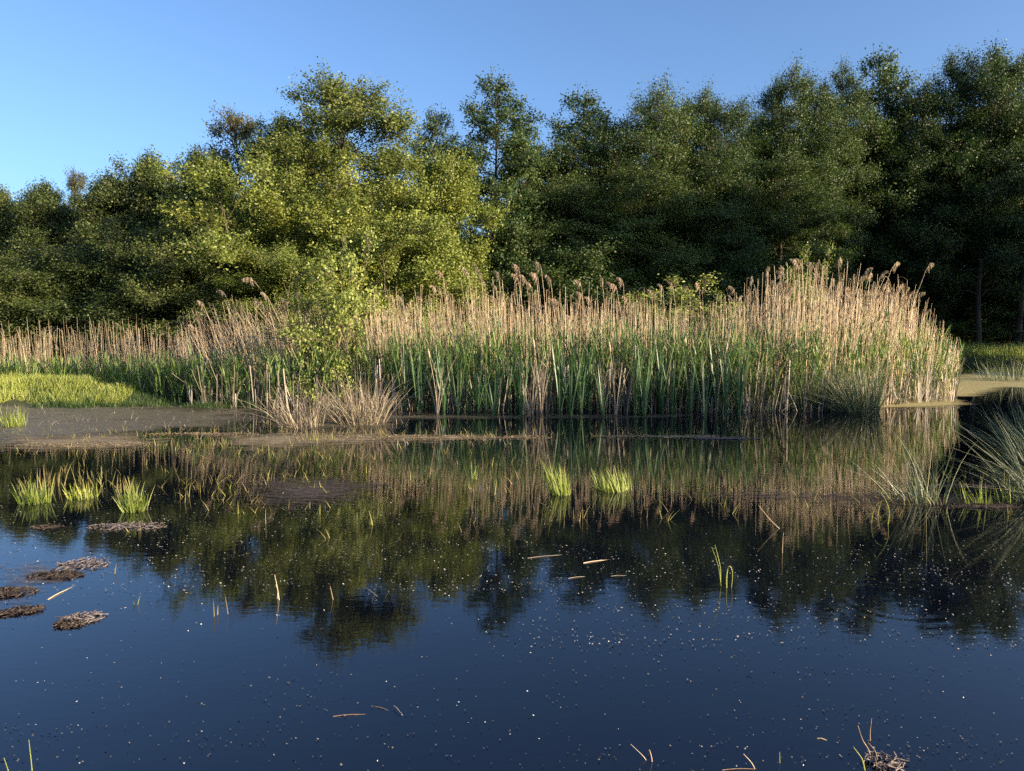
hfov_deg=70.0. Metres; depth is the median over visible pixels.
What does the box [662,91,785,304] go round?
tree
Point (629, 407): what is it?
cattail
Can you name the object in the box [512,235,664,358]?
bush
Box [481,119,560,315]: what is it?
tree
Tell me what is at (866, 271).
plumed reed
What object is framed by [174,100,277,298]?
tree
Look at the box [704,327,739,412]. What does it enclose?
cattail
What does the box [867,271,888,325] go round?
plumed reed
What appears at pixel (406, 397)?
cattail
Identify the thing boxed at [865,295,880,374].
plumed reed
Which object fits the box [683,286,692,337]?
plumed reed
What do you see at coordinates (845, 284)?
bush
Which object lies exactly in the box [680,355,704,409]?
cattail
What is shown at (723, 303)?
shrub
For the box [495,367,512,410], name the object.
cattail
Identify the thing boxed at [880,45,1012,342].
tree
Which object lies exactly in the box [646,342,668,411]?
cattail
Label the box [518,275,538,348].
plumed reed
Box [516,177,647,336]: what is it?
tree
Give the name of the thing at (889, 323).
plumed reed
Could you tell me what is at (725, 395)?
cattail
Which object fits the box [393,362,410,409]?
cattail
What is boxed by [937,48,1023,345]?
tree
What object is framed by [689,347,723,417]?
cattail
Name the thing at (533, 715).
seed fluff
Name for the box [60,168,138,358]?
tree
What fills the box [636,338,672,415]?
cattail
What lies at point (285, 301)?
plumed reed
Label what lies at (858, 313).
bush
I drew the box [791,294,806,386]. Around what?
plumed reed
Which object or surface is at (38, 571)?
weed film
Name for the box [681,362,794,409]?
rush tussock
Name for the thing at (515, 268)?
plumed reed
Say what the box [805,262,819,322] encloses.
plumed reed
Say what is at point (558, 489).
grass tuft
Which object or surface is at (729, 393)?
cattail
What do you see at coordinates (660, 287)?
plumed reed
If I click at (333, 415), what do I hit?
rush tussock
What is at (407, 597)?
seed fluff
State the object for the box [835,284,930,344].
bush
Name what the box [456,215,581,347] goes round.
bush
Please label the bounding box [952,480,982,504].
grass tuft
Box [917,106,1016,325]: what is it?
tree
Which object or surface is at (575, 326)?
dry reeds
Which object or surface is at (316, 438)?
grass tuft
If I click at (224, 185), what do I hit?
tree
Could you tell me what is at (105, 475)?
grass tuft
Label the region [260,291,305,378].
plumed reed
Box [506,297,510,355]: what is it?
plumed reed
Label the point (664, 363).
cattail
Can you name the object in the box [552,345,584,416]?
cattail
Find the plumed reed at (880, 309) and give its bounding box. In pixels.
[864,287,893,366]
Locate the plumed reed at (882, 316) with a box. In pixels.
[875,286,889,366]
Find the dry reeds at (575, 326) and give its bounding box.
[0,260,960,408]
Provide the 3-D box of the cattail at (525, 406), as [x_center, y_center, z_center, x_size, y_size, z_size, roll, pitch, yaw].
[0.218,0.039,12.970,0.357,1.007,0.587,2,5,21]
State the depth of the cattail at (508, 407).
13.44 m
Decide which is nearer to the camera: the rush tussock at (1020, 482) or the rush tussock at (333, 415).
the rush tussock at (1020, 482)
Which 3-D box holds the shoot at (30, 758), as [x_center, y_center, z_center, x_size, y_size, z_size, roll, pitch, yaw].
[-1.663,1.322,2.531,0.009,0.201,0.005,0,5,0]
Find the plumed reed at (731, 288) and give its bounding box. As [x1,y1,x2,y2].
[728,286,734,324]
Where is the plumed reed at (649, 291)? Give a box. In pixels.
[647,290,657,330]
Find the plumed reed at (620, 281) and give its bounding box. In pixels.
[616,277,629,336]
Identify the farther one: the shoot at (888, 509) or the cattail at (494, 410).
the cattail at (494, 410)
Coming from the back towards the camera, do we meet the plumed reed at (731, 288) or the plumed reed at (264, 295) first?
the plumed reed at (731, 288)
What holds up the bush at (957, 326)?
on the ground at (14, 402)
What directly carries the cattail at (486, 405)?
on the water
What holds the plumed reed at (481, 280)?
in the water
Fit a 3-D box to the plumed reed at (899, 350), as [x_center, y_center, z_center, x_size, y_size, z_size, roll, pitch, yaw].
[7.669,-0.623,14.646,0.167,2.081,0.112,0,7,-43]
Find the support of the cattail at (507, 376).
on the water
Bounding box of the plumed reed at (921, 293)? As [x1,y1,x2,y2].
[881,292,924,402]
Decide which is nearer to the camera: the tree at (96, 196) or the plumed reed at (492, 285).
the plumed reed at (492, 285)
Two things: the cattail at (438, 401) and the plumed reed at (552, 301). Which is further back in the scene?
the plumed reed at (552, 301)
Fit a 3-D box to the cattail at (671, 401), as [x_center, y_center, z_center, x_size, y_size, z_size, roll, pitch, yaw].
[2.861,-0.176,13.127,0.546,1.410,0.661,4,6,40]
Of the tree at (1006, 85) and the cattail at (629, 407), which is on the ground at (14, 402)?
the tree at (1006, 85)
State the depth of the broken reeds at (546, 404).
13.83 m
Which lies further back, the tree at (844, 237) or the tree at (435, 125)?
the tree at (844, 237)
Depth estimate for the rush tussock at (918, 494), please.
6.64 m
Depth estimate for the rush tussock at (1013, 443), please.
8.91 m
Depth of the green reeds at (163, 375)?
14.13 m
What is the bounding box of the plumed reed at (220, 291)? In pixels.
[216,290,254,366]
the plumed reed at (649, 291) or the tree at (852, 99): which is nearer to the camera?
the plumed reed at (649, 291)
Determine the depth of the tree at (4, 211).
26.14 m
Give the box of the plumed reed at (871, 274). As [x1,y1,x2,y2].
[848,273,872,345]
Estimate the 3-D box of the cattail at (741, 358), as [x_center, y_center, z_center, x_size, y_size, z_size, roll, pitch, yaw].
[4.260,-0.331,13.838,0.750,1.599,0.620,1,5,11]
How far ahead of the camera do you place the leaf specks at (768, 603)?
4.17 m
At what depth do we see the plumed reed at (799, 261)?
14.62 m
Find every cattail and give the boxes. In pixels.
[387,332,423,409]
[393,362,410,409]
[405,341,431,405]
[406,332,438,410]
[411,348,439,411]
[412,342,440,408]
[426,343,451,410]
[427,349,457,412]
[433,354,448,410]
[442,347,468,413]
[451,355,478,410]
[458,339,492,412]
[467,352,492,403]
[478,358,495,411]
[481,355,510,416]
[489,357,499,407]
[494,344,516,410]
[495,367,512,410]
[499,336,525,409]
[501,345,531,414]
[510,353,531,410]
[512,329,542,392]
[513,361,536,413]
[516,353,545,413]
[522,340,535,404]
[522,382,537,416]
[524,341,546,409]
[532,338,553,412]
[549,348,575,410]
[552,344,575,413]
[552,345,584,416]
[554,358,568,407]
[562,339,593,410]
[565,341,596,410]
[568,338,595,409]
[573,355,597,413]
[576,354,598,410]
[580,351,596,400]
[581,348,597,409]
[589,357,612,407]
[592,367,608,415]
[594,335,618,405]
[603,342,633,414]
[610,352,647,414]
[621,369,632,411]
[627,335,658,409]
[628,351,655,400]
[629,343,646,411]
[630,344,643,412]
[634,362,646,412]
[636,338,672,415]
[639,329,678,410]
[640,344,660,411]
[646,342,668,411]
[648,329,680,396]
[657,352,677,409]
[657,352,684,411]
[659,342,690,412]
[679,335,710,412]
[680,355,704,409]
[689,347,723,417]
[693,351,716,400]
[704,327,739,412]
[704,339,747,407]
[709,340,727,412]
[717,332,752,413]
[718,362,740,411]
[719,330,759,379]
[719,346,746,414]
[723,332,759,412]
[725,351,747,411]
[727,354,751,409]
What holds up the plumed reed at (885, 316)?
in the water
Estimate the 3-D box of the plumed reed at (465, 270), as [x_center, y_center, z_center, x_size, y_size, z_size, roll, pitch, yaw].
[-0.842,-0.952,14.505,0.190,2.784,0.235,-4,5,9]
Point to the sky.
(83, 82)
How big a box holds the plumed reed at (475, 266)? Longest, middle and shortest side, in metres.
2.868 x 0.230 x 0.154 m
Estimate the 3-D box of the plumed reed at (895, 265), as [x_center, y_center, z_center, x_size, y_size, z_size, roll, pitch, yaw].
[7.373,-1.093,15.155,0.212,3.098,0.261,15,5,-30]
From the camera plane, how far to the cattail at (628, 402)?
12.89 m
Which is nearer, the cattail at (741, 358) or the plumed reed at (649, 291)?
the cattail at (741, 358)
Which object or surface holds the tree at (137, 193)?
on the ground at (14, 402)
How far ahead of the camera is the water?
4.26 m
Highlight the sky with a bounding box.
[0,0,1023,269]
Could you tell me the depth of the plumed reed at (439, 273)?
14.52 m
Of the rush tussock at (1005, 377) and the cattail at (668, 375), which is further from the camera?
the rush tussock at (1005, 377)
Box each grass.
[0,370,141,405]
[27,374,282,408]
[920,339,1023,363]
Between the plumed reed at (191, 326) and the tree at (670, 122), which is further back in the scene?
the tree at (670, 122)
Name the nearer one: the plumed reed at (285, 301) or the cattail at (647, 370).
the cattail at (647, 370)
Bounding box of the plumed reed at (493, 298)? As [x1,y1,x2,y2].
[489,296,501,403]
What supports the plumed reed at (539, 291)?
on the ground at (14, 402)
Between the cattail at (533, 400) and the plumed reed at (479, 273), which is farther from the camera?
the plumed reed at (479, 273)
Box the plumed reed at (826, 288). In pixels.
[822,285,833,332]
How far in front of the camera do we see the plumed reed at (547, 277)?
14.97 m
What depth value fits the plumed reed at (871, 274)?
15.35 m
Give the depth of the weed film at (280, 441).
10.13 m
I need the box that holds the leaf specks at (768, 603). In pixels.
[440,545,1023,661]
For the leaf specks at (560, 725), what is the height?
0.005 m
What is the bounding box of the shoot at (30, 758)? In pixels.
[29,743,32,770]
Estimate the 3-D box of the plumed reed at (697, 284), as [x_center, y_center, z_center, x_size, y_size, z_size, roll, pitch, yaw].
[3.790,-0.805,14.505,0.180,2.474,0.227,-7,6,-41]
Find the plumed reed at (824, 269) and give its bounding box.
[820,266,828,320]
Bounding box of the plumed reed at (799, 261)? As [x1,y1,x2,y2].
[795,258,802,349]
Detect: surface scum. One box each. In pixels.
[0,405,264,443]
[270,413,680,428]
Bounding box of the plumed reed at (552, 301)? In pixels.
[549,299,563,340]
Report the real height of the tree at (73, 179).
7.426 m
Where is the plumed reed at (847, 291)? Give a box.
[843,288,851,364]
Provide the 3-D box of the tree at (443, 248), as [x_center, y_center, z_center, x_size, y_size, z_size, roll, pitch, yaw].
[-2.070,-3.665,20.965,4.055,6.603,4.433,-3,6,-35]
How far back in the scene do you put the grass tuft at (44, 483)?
7.23 m
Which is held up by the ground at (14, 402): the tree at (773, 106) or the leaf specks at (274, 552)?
the tree at (773, 106)
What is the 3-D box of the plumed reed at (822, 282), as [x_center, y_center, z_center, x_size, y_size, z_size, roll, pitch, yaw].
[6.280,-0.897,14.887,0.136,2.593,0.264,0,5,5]
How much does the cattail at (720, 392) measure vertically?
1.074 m
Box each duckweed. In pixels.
[881,399,963,406]
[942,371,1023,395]
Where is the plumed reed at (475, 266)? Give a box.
[473,263,477,366]
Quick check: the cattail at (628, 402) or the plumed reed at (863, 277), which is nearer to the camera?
the cattail at (628, 402)
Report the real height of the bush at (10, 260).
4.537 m
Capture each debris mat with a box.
[0,586,39,597]
[0,603,46,617]
[25,570,84,579]
[29,523,66,529]
[53,556,110,571]
[53,617,85,628]
[55,610,108,625]
[86,520,166,530]
[860,750,909,770]
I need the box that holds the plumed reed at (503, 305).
[501,302,506,368]
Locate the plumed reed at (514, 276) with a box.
[511,274,529,374]
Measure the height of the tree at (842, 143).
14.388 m
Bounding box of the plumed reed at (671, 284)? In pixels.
[667,281,680,346]
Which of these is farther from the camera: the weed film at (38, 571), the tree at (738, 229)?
the tree at (738, 229)
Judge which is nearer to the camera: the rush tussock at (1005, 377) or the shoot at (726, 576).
the shoot at (726, 576)
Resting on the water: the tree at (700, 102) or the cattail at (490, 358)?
the cattail at (490, 358)
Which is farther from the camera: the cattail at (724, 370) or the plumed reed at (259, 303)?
the plumed reed at (259, 303)
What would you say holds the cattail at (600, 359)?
on the water
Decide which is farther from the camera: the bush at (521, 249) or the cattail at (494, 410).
the bush at (521, 249)
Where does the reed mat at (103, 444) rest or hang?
on the water
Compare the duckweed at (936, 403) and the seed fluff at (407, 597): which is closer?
the seed fluff at (407, 597)
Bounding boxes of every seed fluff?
[5,507,964,628]
[15,622,1010,765]
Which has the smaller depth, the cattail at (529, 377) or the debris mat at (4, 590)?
the debris mat at (4, 590)
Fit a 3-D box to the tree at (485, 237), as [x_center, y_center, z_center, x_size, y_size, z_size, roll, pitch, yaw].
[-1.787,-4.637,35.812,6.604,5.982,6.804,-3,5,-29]
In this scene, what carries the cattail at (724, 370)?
on the water
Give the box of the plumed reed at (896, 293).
[881,290,899,393]
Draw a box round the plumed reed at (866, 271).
[841,267,872,351]
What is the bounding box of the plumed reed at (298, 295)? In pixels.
[293,292,336,373]
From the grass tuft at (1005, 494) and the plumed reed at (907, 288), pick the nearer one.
the grass tuft at (1005, 494)
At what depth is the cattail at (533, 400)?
13.01 m
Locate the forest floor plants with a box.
[596,336,1023,367]
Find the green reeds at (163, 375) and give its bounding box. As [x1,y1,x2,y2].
[0,301,965,410]
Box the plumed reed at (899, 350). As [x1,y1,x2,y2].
[892,302,903,403]
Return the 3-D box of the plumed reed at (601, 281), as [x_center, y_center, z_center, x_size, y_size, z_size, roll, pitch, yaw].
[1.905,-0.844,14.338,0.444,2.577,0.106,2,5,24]
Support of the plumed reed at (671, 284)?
in the water
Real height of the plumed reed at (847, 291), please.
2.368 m
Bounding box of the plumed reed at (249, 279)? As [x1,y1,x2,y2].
[242,277,341,403]
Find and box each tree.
[0,175,87,358]
[0,184,45,335]
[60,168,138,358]
[62,164,95,227]
[96,146,210,351]
[128,142,345,354]
[137,143,250,356]
[150,156,477,351]
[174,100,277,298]
[205,235,355,364]
[228,56,449,329]
[238,109,319,317]
[279,179,479,358]
[388,136,517,366]
[405,96,479,320]
[437,66,559,320]
[463,230,504,316]
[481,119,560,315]
[501,126,611,324]
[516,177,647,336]
[532,81,635,312]
[541,109,674,319]
[547,153,730,332]
[593,67,736,319]
[645,73,750,272]
[645,148,805,326]
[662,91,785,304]
[710,107,832,335]
[713,140,867,329]
[731,49,850,267]
[760,61,873,293]
[801,126,883,290]
[803,53,894,286]
[833,42,949,306]
[844,139,927,318]
[846,66,982,321]
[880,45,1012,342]
[890,132,956,321]
[903,30,1023,345]
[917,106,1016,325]
[918,130,962,324]
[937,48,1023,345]
[953,144,1023,343]
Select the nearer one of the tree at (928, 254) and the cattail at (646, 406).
the cattail at (646, 406)
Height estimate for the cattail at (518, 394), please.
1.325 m
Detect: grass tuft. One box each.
[0,404,28,426]
[11,479,54,504]
[14,463,69,489]
[63,478,99,499]
[71,461,115,486]
[109,475,137,491]
[112,481,155,512]
[206,439,231,445]
[298,429,332,441]
[463,464,478,478]
[531,460,571,495]
[589,462,631,492]
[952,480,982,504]
[961,480,994,504]
[992,477,1017,502]
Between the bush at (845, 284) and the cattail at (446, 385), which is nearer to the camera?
the cattail at (446, 385)
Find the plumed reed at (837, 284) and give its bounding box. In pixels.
[824,282,840,360]
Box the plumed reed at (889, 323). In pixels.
[888,321,892,405]
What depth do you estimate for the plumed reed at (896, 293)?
14.29 m
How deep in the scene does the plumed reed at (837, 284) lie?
14.53 m
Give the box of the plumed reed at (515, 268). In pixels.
[511,264,524,360]
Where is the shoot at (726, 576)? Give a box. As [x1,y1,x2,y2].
[726,566,732,587]
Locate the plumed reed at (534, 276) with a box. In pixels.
[529,272,542,333]
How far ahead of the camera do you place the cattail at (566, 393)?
13.42 m
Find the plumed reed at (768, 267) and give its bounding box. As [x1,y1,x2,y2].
[763,266,769,333]
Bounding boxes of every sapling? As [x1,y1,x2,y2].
[276,225,392,405]
[276,269,342,406]
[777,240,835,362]
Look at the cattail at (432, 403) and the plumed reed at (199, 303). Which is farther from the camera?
the plumed reed at (199, 303)
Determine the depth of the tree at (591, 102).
34.09 m
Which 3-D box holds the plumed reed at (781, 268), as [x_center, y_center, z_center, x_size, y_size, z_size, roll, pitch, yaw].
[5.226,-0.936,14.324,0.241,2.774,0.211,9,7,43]
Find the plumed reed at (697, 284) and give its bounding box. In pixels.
[695,282,701,325]
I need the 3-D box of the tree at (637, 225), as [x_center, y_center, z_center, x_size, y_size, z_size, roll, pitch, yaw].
[5.431,-5.577,31.516,7.987,8.555,7.828,-1,5,-9]
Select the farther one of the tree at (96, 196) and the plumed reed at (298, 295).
the tree at (96, 196)
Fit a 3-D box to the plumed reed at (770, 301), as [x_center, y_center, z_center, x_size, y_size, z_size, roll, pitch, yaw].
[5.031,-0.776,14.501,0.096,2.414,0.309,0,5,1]
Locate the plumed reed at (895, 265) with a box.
[866,262,899,327]
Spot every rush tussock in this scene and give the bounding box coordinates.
[120,374,415,428]
[183,362,454,424]
[281,387,361,422]
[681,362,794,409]
[755,358,867,410]
[758,354,929,412]
[770,434,1008,504]
[897,391,1023,500]
[913,385,1023,457]
[974,353,1023,381]
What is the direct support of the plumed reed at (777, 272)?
in the water
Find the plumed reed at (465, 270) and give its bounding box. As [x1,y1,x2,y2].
[461,268,474,334]
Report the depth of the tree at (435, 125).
29.31 m
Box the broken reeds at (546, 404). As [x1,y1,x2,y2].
[168,353,964,411]
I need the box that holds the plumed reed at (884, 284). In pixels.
[864,282,890,334]
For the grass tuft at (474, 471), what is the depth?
7.56 m
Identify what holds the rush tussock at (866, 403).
on the water
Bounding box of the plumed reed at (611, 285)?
[610,284,627,366]
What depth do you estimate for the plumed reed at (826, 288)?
14.74 m
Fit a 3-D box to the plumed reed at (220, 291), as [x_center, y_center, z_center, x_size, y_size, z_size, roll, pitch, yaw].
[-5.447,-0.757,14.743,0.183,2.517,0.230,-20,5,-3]
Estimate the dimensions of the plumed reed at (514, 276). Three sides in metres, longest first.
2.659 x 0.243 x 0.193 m
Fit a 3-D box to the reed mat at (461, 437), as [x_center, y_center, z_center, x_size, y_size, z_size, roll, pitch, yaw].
[-1.558,0.728,10.313,4.366,0.046,0.564,0,5,0]
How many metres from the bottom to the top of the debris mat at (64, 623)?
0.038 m
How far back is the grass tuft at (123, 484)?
7.04 m
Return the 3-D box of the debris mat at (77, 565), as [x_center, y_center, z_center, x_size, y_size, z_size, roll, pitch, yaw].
[-2.842,1.193,4.866,0.372,0.041,0.304,-1,5,-17]
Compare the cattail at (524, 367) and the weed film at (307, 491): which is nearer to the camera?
the weed film at (307, 491)
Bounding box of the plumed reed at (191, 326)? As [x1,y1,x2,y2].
[188,324,225,402]
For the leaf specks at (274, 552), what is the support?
on the water
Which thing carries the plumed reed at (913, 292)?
in the water
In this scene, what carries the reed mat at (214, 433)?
on the water
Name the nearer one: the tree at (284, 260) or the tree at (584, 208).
the tree at (284, 260)
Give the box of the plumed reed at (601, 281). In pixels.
[599,277,608,352]
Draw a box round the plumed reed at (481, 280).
[479,279,490,337]
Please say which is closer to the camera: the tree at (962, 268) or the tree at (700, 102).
the tree at (700, 102)
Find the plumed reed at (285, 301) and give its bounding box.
[282,299,311,353]
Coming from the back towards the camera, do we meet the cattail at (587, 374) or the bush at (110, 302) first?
the bush at (110, 302)
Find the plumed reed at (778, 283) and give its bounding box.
[769,282,780,367]
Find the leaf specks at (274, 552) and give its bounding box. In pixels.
[0,485,679,616]
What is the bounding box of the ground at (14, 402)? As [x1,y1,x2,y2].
[0,339,1023,405]
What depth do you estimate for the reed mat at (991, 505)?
6.41 m
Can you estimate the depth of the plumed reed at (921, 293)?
14.62 m
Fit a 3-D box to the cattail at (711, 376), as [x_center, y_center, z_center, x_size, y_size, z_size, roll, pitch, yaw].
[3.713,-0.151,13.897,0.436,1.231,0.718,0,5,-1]
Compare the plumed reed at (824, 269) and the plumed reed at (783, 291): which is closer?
the plumed reed at (783, 291)
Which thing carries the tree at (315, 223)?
on the ground at (14, 402)
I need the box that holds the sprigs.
[2,425,1022,616]
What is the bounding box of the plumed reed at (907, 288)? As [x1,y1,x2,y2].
[880,287,909,366]
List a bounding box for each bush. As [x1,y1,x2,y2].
[0,236,196,362]
[0,244,36,364]
[0,256,118,365]
[24,209,223,369]
[108,203,283,361]
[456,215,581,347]
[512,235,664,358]
[602,244,748,353]
[673,240,826,348]
[755,256,886,349]
[827,278,895,341]
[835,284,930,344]
[876,312,985,346]
[921,283,1023,345]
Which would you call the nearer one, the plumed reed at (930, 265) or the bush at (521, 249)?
the plumed reed at (930, 265)
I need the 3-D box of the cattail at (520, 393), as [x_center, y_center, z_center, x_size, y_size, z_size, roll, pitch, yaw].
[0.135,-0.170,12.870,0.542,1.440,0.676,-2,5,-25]
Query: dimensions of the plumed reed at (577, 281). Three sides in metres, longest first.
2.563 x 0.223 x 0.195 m
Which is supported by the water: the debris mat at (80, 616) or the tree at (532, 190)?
the debris mat at (80, 616)
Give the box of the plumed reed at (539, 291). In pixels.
[530,273,542,328]
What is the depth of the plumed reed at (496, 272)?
14.68 m
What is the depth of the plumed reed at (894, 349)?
14.38 m
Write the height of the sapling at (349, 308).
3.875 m
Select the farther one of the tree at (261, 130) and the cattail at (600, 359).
the tree at (261, 130)
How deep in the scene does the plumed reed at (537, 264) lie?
14.86 m
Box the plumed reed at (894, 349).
[880,317,902,401]
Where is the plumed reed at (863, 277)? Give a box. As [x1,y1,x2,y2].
[837,276,867,357]
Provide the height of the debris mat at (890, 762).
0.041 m
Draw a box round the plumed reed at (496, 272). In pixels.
[493,270,503,341]
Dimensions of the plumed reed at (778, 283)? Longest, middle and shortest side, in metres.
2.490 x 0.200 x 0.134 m
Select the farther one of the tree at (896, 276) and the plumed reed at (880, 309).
the tree at (896, 276)
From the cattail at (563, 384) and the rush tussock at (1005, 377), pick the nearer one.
the cattail at (563, 384)
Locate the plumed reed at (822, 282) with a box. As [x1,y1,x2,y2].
[818,278,824,359]
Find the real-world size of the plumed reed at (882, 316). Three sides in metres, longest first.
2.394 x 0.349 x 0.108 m
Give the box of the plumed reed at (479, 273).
[476,270,491,352]
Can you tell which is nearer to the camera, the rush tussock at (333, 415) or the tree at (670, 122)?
the rush tussock at (333, 415)
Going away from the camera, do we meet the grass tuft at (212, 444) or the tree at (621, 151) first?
the grass tuft at (212, 444)
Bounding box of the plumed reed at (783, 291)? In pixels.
[778,287,785,405]
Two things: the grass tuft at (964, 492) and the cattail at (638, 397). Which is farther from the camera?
the cattail at (638, 397)
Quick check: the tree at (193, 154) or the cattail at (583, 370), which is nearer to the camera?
the cattail at (583, 370)
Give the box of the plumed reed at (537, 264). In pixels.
[533,261,552,390]
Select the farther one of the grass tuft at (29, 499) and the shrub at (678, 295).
the shrub at (678, 295)
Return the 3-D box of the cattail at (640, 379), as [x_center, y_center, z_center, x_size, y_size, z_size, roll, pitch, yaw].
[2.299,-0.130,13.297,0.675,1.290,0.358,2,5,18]
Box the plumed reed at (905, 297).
[882,296,907,362]
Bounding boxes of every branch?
[857,725,870,755]
[869,718,871,740]
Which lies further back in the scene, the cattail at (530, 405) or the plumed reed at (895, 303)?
the plumed reed at (895, 303)
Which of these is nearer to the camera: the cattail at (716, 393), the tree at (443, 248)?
the cattail at (716, 393)
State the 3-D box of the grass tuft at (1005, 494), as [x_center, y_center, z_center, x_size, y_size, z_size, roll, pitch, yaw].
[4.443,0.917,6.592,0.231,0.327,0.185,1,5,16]
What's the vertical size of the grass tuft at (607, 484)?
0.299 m
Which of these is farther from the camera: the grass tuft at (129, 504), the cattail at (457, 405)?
the cattail at (457, 405)
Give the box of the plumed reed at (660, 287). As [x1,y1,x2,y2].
[657,283,664,313]
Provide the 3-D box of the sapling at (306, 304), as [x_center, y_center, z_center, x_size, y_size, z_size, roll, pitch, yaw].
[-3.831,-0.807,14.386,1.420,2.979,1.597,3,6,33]
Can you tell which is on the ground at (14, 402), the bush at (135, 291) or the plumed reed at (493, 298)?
the bush at (135, 291)
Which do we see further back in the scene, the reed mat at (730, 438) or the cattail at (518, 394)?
the cattail at (518, 394)
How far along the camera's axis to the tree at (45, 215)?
24.85 m
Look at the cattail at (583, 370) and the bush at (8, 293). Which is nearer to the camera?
the cattail at (583, 370)
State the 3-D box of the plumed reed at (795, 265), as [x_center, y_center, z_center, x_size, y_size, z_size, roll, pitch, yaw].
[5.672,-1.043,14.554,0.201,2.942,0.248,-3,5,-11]
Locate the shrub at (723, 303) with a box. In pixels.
[686,286,749,362]
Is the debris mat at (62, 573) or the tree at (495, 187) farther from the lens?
the tree at (495, 187)
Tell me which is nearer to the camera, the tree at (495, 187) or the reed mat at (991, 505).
the reed mat at (991, 505)
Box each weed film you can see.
[11,436,154,448]
[26,569,47,582]
[231,433,520,446]
[246,476,381,503]
[728,492,996,504]
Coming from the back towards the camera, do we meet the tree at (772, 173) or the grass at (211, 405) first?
the tree at (772, 173)
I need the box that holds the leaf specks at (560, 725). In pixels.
[1,619,1022,770]
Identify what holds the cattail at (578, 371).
on the water
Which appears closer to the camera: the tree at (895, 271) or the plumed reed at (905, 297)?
the plumed reed at (905, 297)
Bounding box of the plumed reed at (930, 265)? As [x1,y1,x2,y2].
[891,263,933,365]
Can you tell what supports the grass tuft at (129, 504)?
on the water
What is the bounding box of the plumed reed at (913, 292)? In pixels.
[883,291,914,397]
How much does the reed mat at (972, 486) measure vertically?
0.044 m
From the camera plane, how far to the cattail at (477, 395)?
13.14 m
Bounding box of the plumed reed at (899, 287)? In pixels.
[879,284,902,372]
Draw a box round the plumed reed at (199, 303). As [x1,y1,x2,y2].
[196,300,241,398]
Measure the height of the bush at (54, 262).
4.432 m
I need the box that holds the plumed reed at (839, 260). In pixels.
[834,257,843,357]
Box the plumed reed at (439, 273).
[435,271,450,333]
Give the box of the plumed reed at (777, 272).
[776,270,781,382]
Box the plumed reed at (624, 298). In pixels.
[622,296,630,342]
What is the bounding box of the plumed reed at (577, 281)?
[573,280,586,338]
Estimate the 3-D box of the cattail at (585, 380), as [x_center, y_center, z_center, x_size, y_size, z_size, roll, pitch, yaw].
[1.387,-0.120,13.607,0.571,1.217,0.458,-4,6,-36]
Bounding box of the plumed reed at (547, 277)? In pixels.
[544,275,553,327]
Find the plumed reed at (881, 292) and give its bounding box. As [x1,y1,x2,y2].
[869,291,882,370]
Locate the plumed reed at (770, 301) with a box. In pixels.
[768,285,770,349]
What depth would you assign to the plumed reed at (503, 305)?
14.41 m
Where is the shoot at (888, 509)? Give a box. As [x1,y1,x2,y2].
[879,489,889,523]
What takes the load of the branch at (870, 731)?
on the water
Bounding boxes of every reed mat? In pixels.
[15,442,166,446]
[150,432,258,434]
[286,434,551,440]
[582,434,741,438]
[699,437,759,438]
[926,483,1004,489]
[937,502,1023,509]
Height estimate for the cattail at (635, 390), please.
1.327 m
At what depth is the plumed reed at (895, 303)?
14.03 m
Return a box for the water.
[0,364,1023,770]
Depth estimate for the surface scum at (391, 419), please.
12.39 m
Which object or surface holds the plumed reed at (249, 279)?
on the water
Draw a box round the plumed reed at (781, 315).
[774,291,790,384]
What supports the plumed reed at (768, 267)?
on the ground at (14, 402)
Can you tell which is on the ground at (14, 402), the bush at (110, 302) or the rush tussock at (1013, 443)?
the bush at (110, 302)
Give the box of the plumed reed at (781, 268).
[772,266,786,373]
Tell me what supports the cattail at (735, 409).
on the water
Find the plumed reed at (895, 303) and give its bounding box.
[884,300,898,406]
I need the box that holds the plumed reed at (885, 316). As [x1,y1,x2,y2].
[870,315,889,376]
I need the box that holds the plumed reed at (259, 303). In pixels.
[253,300,297,350]
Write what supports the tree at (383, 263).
on the ground at (14, 402)
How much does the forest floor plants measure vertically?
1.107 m
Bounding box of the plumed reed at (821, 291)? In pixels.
[815,272,828,335]
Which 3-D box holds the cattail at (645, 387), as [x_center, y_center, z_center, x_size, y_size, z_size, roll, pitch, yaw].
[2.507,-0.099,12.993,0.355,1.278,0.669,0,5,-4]
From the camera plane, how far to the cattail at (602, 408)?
12.73 m
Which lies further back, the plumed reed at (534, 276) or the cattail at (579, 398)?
the plumed reed at (534, 276)
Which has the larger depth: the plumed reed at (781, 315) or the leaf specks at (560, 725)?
the plumed reed at (781, 315)
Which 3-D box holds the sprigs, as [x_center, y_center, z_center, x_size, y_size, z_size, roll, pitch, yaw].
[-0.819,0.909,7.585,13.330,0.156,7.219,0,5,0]
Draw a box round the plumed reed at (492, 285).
[490,284,506,378]
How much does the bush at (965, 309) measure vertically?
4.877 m
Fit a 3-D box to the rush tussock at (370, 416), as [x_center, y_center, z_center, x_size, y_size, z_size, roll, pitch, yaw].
[-3.272,0.121,11.979,7.405,1.010,2.898,0,5,0]
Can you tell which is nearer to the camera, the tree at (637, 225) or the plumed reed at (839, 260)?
the plumed reed at (839, 260)
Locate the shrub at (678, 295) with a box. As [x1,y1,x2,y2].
[594,271,732,363]
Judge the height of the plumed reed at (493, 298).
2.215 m
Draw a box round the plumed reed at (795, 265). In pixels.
[791,259,799,344]
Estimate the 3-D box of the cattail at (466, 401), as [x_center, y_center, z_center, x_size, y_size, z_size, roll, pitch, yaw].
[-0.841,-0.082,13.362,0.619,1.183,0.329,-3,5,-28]

